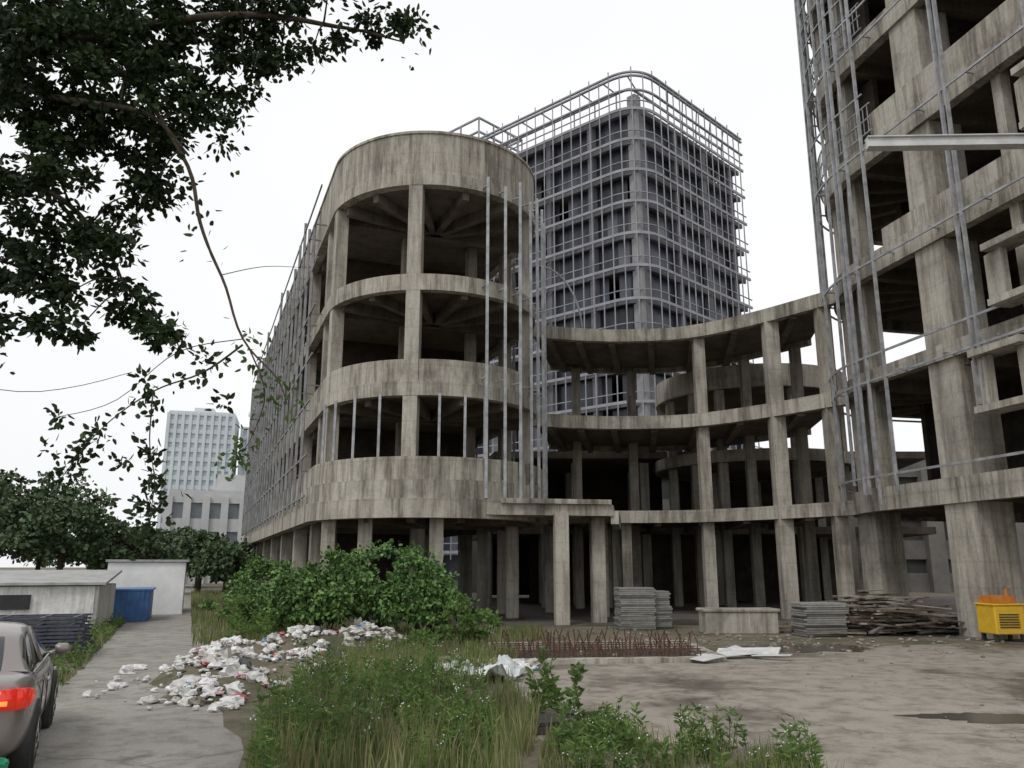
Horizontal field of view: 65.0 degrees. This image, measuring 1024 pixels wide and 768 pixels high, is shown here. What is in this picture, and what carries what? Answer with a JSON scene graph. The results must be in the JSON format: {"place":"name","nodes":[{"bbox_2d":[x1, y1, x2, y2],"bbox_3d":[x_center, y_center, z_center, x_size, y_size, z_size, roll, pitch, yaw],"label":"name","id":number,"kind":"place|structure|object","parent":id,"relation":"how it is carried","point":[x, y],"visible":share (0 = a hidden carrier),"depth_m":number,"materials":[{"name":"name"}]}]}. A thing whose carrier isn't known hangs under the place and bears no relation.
{"place":"outdoors","nodes":[
{"label":"outdoors","id":0,"kind":"place"},
{"bbox_2d":[0,757,9,767],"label":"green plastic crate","id":1,"kind":"object","parent":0,"point":[4,762],"visible":1,"depth_m":7.35,"materials":[{"name":"green plastic"}]},
{"bbox_2d":[1,584,226,767],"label":"road","id":2,"kind":"structure","parent":0,"point":[110,729],"depth_m":11.45,"materials":[{"name":"grey concrete"}]},
{"bbox_2d":[0,621,71,767],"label":"parked car","id":3,"kind":"object","parent":2,"relation":"on","point":[28,683],"visible":0.99,"depth_m":8.43,"materials":[{"name":"grey paint"}]},
{"bbox_2d":[112,587,155,621],"bbox_3d":[-15.600,8.966,32.829,1.750,1.220,3.100,5,-14,-21],"label":"blue site container","id":4,"kind":"object","parent":2,"relation":"on","point":[134,603],"visible":0.69,"depth_m":31.55,"materials":[{"name":"metal"}]},
{"bbox_2d":[156,408,239,528],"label":"apartment tower","id":5,"kind":"structure","parent":0,"point":[197,440],"depth_m":244.74,"materials":[{"name":"white concrete"}]},
{"bbox_2d":[237,427,248,474],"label":"apartment tower","id":6,"kind":"structure","parent":0,"point":[244,434],"depth_m":255.36,"materials":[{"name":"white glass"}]},
{"bbox_2d":[0,0,925,566],"label":"sky","id":7,"kind":"structure","parent":0,"point":[494,61],"materials":[{"name":"white"}]},
{"bbox_2d":[0,567,983,767],"bbox_3d":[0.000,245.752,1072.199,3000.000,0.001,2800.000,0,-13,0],"label":"ground","id":8,"kind":"structure","parent":0,"point":[233,739],"depth_m":23.15,"materials":[{"name":"brown soil"}]},
{"bbox_2d":[0,468,62,562],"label":"broadleaf tree","id":9,"kind":"object","parent":8,"relation":"on","point":[10,538],"visible":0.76,"depth_m":56.16,"materials":[{"name":"green plant"}]},
{"bbox_2d":[0,613,94,657],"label":"steel frame stack","id":10,"kind":"object","parent":8,"relation":"on","point":[51,630],"visible":0.65,"depth_m":19.04,"materials":[{"name":"grey metal"}]},
{"bbox_2d":[11,523,90,569],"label":"broadleaf tree","id":11,"kind":"object","parent":8,"relation":"on","point":[46,562],"visible":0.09,"depth_m":80.78,"materials":[{"name":"green plant"}]},
{"bbox_2d":[0,469,107,569],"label":"broadleaf tree","id":12,"kind":"object","parent":8,"relation":"on","point":[48,475],"visible":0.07,"depth_m":65.36,"materials":[{"name":"green plant"}]},
{"bbox_2d":[0,570,121,631],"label":"white shed","id":13,"kind":"structure","parent":8,"relation":"on","point":[54,591],"depth_m":26.18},
{"bbox_2d":[2,482,123,569],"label":"broadleaf tree","id":14,"kind":"object","parent":8,"relation":"on","point":[88,516],"visible":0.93,"depth_m":58.09,"materials":[{"name":"green plant"}]},
{"bbox_2d":[45,610,125,685],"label":"tall weeds","id":15,"kind":"object","parent":8,"relation":"on","point":[93,647],"visible":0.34,"depth_m":18.77,"materials":[{"name":"green plant"}]},
{"bbox_2d":[47,615,125,693],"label":"grass verge","id":16,"kind":"object","parent":8,"relation":"on","point":[101,642],"depth_m":18.75,"materials":[{"name":"green plant"}]},
{"bbox_2d":[83,526,170,566],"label":"broadleaf tree","id":17,"kind":"object","parent":8,"relation":"on","point":[130,527],"visible":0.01,"depth_m":81.47,"materials":[{"name":"green plant"}]},
{"bbox_2d":[85,519,172,569],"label":"broadleaf tree","id":18,"kind":"object","parent":8,"relation":"on","point":[155,547],"visible":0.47,"depth_m":61.50,"materials":[{"name":"green plant"}]},
{"bbox_2d":[106,559,188,614],"bbox_3d":[-17.200,9.557,38.028,3.400,2.410,5.200,5,-14,-21],"label":"site cabin","id":19,"kind":"object","parent":8,"relation":"on","point":[166,578],"visible":0.76,"depth_m":35.95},
{"bbox_2d":[145,526,197,550],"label":"broadleaf tree","id":20,"kind":"object","parent":8,"relation":"on","point":[168,539],"visible":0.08,"depth_m":86.57,"materials":[{"name":"green plant"}]},
{"bbox_2d":[166,529,230,592],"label":"broadleaf tree","id":21,"kind":"object","parent":8,"relation":"on","point":[188,548],"visible":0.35,"depth_m":63.49,"materials":[{"name":"green plant"}]},
{"bbox_2d":[169,528,234,587],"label":"broadleaf tree","id":22,"kind":"object","parent":8,"relation":"on","point":[185,535],"visible":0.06,"depth_m":82.06,"materials":[{"name":"green plant"}]},
{"bbox_2d":[162,474,245,583],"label":"office building","id":23,"kind":"structure","parent":8,"relation":"on","point":[219,509],"depth_m":104.21,"materials":[{"name":"white concrete"}]},
{"bbox_2d":[0,0,439,561],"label":"overhanging tree","id":24,"kind":"object","parent":8,"relation":"on","point":[81,37],"visible":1,"depth_m":7.54,"materials":[{"name":"green plant"}]},
{"bbox_2d":[186,537,261,594],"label":"broadleaf tree","id":25,"kind":"object","parent":8,"relation":"on","point":[220,562],"visible":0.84,"depth_m":59.36,"materials":[{"name":"green plant"}]},
{"bbox_2d":[190,588,262,645],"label":"grass verge","id":26,"kind":"object","parent":8,"relation":"on","point":[203,617],"depth_m":29.18,"materials":[{"name":"green plant"}]},
{"bbox_2d":[198,575,267,620],"bbox_3d":[-9.898,7.858,29.094,2.694,1.896,2.953,0,-13,0],"label":"shrub","id":27,"kind":"object","parent":8,"relation":"on","point":[208,604],"visible":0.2,"depth_m":28.91,"materials":[{"name":"green plant"}]},
{"bbox_2d":[221,552,291,598],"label":"shrub","id":28,"kind":"object","parent":8,"relation":"on","point":[261,569],"visible":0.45,"depth_m":44.38,"materials":[{"name":"green plant"}]},
{"bbox_2d":[224,592,292,639],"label":"tall weeds","id":29,"kind":"object","parent":8,"relation":"on","point":[257,625],"visible":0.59,"depth_m":23.68,"materials":[{"name":"green plant"}]},
{"bbox_2d":[222,589,304,627],"bbox_3d":[-8.092,7.450,26.353,2.795,1.487,2.248,3,-13,-15],"label":"shrub","id":30,"kind":"object","parent":8,"relation":"on","point":[245,603],"visible":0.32,"depth_m":26.17,"materials":[{"name":"green plant"}]},
{"bbox_2d":[148,628,396,704],"bbox_3d":[-5.200,5.720,16.954,6.000,0.637,10.400,0,-13,0],"label":"earth mound","id":31,"kind":"object","parent":8,"relation":"on","point":[164,679],"visible":0.15,"depth_m":15.66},
{"bbox_2d":[82,621,540,711],"bbox_3d":[-4.509,5.602,16.882,8.054,0.735,8.876,-12,-17,41],"label":"rubbish pile","id":32,"kind":"object","parent":8,"relation":"on","point":[215,655],"visible":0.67,"depth_m":15.18,"materials":[{"name":"white plastic"}]},
{"bbox_2d":[253,559,369,629],"bbox_3d":[-5.884,6.519,24.486,4.012,2.468,3.373,0,-13,0],"label":"shrub","id":33,"kind":"object","parent":8,"relation":"on","point":[286,589],"visible":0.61,"depth_m":23.80,"materials":[{"name":"green plant"}]},
{"bbox_2d":[241,634,501,767],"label":"tall weeds","id":34,"kind":"object","parent":8,"relation":"on","point":[408,684],"visible":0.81,"depth_m":9.66,"materials":[{"name":"green plant"}]},
{"bbox_2d":[293,538,459,627],"bbox_3d":[-4.086,6.187,24.306,4.855,3.035,3.354,5,-14,-20],"label":"shrub","id":35,"kind":"object","parent":8,"relation":"on","point":[368,595],"visible":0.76,"depth_m":23.69,"materials":[{"name":"green plant"}]},
{"bbox_2d":[292,258,464,583],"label":"infill walls","id":36,"kind":"structure","parent":8,"relation":"on","point":[354,352],"depth_m":40.50,"materials":[{"name":"concrete"}]},
{"bbox_2d":[216,619,546,648],"bbox_3d":[-4.589,7.507,24.439,11.521,0.388,8.049,-4,-13,16],"label":"grass patch","id":37,"kind":"object","parent":8,"relation":"on","point":[511,630],"visible":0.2,"depth_m":24.23,"materials":[{"name":"green plant"}]},
{"bbox_2d":[243,630,546,767],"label":"grass patch","id":38,"kind":"object","parent":8,"relation":"on","point":[512,711],"visible":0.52,"depth_m":9.38,"materials":[{"name":"green plant"}]},
{"bbox_2d":[369,624,455,652],"bbox_3d":[-2.338,6.076,18.882,2.009,0.839,1.219,0,-13,0],"label":"shrub","id":39,"kind":"object","parent":8,"relation":"on","point":[423,635],"visible":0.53,"depth_m":18.81,"materials":[{"name":"green plant"}]},
{"bbox_2d":[336,641,489,675],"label":"tall weeds","id":40,"kind":"object","parent":8,"relation":"on","point":[357,662],"visible":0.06,"depth_m":16.26,"materials":[{"name":"green plant"}]},
{"bbox_2d":[371,570,470,634],"bbox_3d":[-2.579,6.494,23.482,3.004,2.062,2.688,0,-13,0],"label":"shrub","id":41,"kind":"object","parent":8,"relation":"on","point":[431,604],"visible":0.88,"depth_m":22.84,"materials":[{"name":"green plant"}]},
{"bbox_2d":[252,184,621,624],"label":"columns","id":42,"kind":"structure","parent":8,"relation":"on","point":[605,564],"depth_m":34.43,"materials":[{"name":"concrete"}]},
{"bbox_2d":[241,184,515,535],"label":"side curtain wall frame","id":43,"kind":"object","parent":42,"relation":"on","point":[256,491],"visible":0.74,"depth_m":44.99,"materials":[{"name":"metal"}]},
{"bbox_2d":[293,191,526,536],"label":"ceiling beams","id":44,"kind":"structure","parent":42,"relation":"attached to","point":[469,230],"depth_m":34.87,"materials":[{"name":"concrete"}]},
{"bbox_2d":[243,130,547,544],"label":"floor bands","id":45,"kind":"object","parent":44,"relation":"on","point":[403,487],"visible":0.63,"depth_m":32.26,"materials":[{"name":"concrete"}]},
{"bbox_2d":[282,189,518,458],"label":"floor slabs","id":46,"kind":"structure","parent":44,"relation":"on","point":[371,246],"depth_m":38.71,"materials":[{"name":"concrete"}]},
{"bbox_2d":[321,177,582,498],"bbox_3d":[-0.954,-1.565,34.752,12.699,13.451,5.354,9,-15,-33],"label":"curtain wall frame","id":47,"kind":"object","parent":42,"relation":"attached to","point":[531,390],"visible":0.87,"depth_m":32.78,"materials":[{"name":"metal"}]},
{"bbox_2d":[486,498,620,529],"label":"terrace slab","id":48,"kind":"structure","parent":42,"relation":"on","point":[576,509],"depth_m":30.59,"materials":[{"name":"concrete"}]},
{"bbox_2d":[432,592,504,650],"bbox_3d":[-1.072,5.863,19.588,1.815,1.548,1.336,0,-13,0],"label":"shrub","id":49,"kind":"object","parent":8,"relation":"on","point":[464,626],"visible":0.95,"depth_m":19.34,"materials":[{"name":"green plant"}]},
{"bbox_2d":[437,655,525,681],"bbox_3d":[-0.664,5.459,15.380,1.881,0.503,1.609,0,-13,0],"label":"crumpled plastic sheet","id":50,"kind":"object","parent":8,"relation":"on","point":[513,668],"visible":0.42,"depth_m":15.23,"materials":[{"name":"white plastic"}]},
{"bbox_2d":[443,66,761,581],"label":"highrise frame tower","id":51,"kind":"structure","parent":8,"relation":"on","point":[636,201],"depth_m":101.58,"materials":[{"name":"metal"}]},
{"bbox_2d":[613,587,655,629],"bbox_3d":[4.250,7.759,27.876,1.332,1.373,0.990,1,-13,-5],"label":"formwork panel stack","id":52,"kind":"object","parent":8,"relation":"on","point":[635,608],"visible":1,"depth_m":27.48,"materials":[{"name":"grey wood"}]},
{"bbox_2d":[653,590,672,628],"bbox_3d":[5.050,7.887,28.154,0.953,1.247,0.896,1,-13,-4],"label":"formwork panel stack","id":53,"kind":"object","parent":8,"relation":"on","point":[663,618],"visible":0.62,"depth_m":27.78,"materials":[{"name":"grey wood"}]},
{"bbox_2d":[331,596,1023,644],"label":"ground slab","id":54,"kind":"structure","parent":8,"relation":"on","point":[531,613],"depth_m":36.02,"materials":[{"name":"grey concrete"}]},
{"bbox_2d":[565,307,864,618],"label":"link columns","id":55,"kind":"structure","parent":54,"relation":"on","point":[635,543],"depth_m":37.58,"materials":[{"name":"grey concrete"}]},
{"bbox_2d":[533,289,854,532],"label":"link slabs","id":56,"kind":"structure","parent":55,"relation":"on","point":[731,340],"depth_m":38.41,"materials":[{"name":"grey concrete"}]},
{"bbox_2d":[472,451,936,602],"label":"floors","id":57,"kind":"structure","parent":55,"relation":"attached to","point":[604,475],"depth_m":48.54,"materials":[{"name":"concrete"}]},
{"bbox_2d":[472,459,1023,591],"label":"podium block","id":58,"kind":"structure","parent":54,"relation":"on","point":[928,563],"depth_m":68.16,"materials":[{"name":"grey concrete"}]},
{"bbox_2d":[655,363,860,606],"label":"circular hall","id":59,"kind":"structure","parent":54,"relation":"on","point":[723,393],"depth_m":42.92,"materials":[{"name":"concrete"}]},
{"bbox_2d":[779,589,966,634],"bbox_3d":[12.455,7.500,26.188,8.308,1.538,3.651,0,-13,0],"label":"timber pile","id":60,"kind":"object","parent":54,"relation":"on","point":[891,619],"visible":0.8,"depth_m":25.41,"materials":[{"name":"brown wood"}]},
{"bbox_2d":[794,0,1023,638],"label":"unfinished tower block","id":61,"kind":"structure","parent":54,"relation":"on","point":[917,107],"depth_m":27.96,"materials":[{"name":"concrete"}]},
{"bbox_2d":[905,616,958,632],"bbox_3d":[15.587,7.888,26.459,6.511,0.481,3.356,0,-13,0],"label":"timber pile","id":62,"kind":"object","parent":54,"relation":"on","point":[949,625],"visible":0.09,"depth_m":25.42,"materials":[{"name":"brown wood"}]},
{"bbox_2d":[974,587,1023,641],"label":"yellow site generator","id":63,"kind":"object","parent":54,"relation":"on","point":[997,615],"visible":1,"depth_m":22.96,"materials":[{"name":"paint"}]},
{"bbox_2d":[696,607,779,633],"bbox_3d":[7.350,7.694,26.145,2.500,0.780,1.000,0,-13,-2],"label":"concrete block","id":64,"kind":"object","parent":8,"relation":"on","point":[741,620],"depth_m":25.71,"materials":[{"name":"grey concrete"}]},
{"bbox_2d":[486,626,1023,736],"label":"rubble","id":65,"kind":"object","parent":8,"relation":"on","point":[773,644],"visible":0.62,"depth_m":22.56,"materials":[{"name":"grey stone"}]},
{"bbox_2d":[787,602,849,636],"bbox_3d":[9.593,7.351,25.185,1.516,0.977,1.118,2,-13,-9],"label":"formwork panel stack","id":66,"kind":"object","parent":8,"relation":"on","point":[811,618],"visible":0.98,"depth_m":24.77,"materials":[{"name":"grey wood"}]},
{"bbox_2d":[494,641,1023,767],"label":"concrete pavement","id":67,"kind":"structure","parent":0,"point":[841,709],"depth_m":13.10,"materials":[{"name":"grey concrete"}]},
{"bbox_2d":[524,644,587,713],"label":"tall weeds","id":68,"kind":"object","parent":67,"relation":"on","point":[550,692],"visible":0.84,"depth_m":11.81,"materials":[{"name":"green plant"}]},
{"bbox_2d":[523,709,601,734],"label":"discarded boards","id":69,"kind":"object","parent":67,"relation":"on","point":[540,729],"visible":0.2,"depth_m":10.48,"materials":[{"name":"grey wood"}]},
{"bbox_2d":[490,648,696,657],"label":"trench mud","id":70,"kind":"structure","parent":67,"relation":"on","point":[596,655],"depth_m":19.57,"materials":[{"name":"brown soil"}]},
{"bbox_2d":[486,625,726,664],"bbox_3d":[2.084,6.292,19.546,5.764,0.650,3.480,1,-13,-6],"label":"rebar trench","id":71,"kind":"object","parent":70,"relation":"on","point":[680,644],"visible":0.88,"depth_m":18.96,"materials":[{"name":"metal"}]},
{"bbox_2d":[546,696,824,767],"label":"tall weeds","id":72,"kind":"object","parent":67,"relation":"on","point":[604,724],"visible":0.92,"depth_m":8.78,"materials":[{"name":"green plant"}]},
{"bbox_2d":[536,703,845,767],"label":"grass patch","id":73,"kind":"object","parent":67,"relation":"on","point":[548,756],"visible":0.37,"depth_m":8.41,"materials":[{"name":"green plant"}]},
{"bbox_2d":[689,645,792,660],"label":"loose metal sheets","id":74,"kind":"object","parent":67,"relation":"on","point":[735,650],"visible":1,"depth_m":18.95,"materials":[{"name":"white metal"}]},
{"bbox_2d":[742,644,871,652],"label":"puddle","id":75,"kind":"object","parent":67,"relation":"on","point":[809,648],"visible":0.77,"depth_m":21.06,"materials":[{"name":"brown liquid"}]},
{"bbox_2d":[893,712,1023,723],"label":"puddle","id":76,"kind":"object","parent":67,"relation":"on","point":[989,718],"visible":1,"depth_m":11.42,"materials":[{"name":"grey liquid"}]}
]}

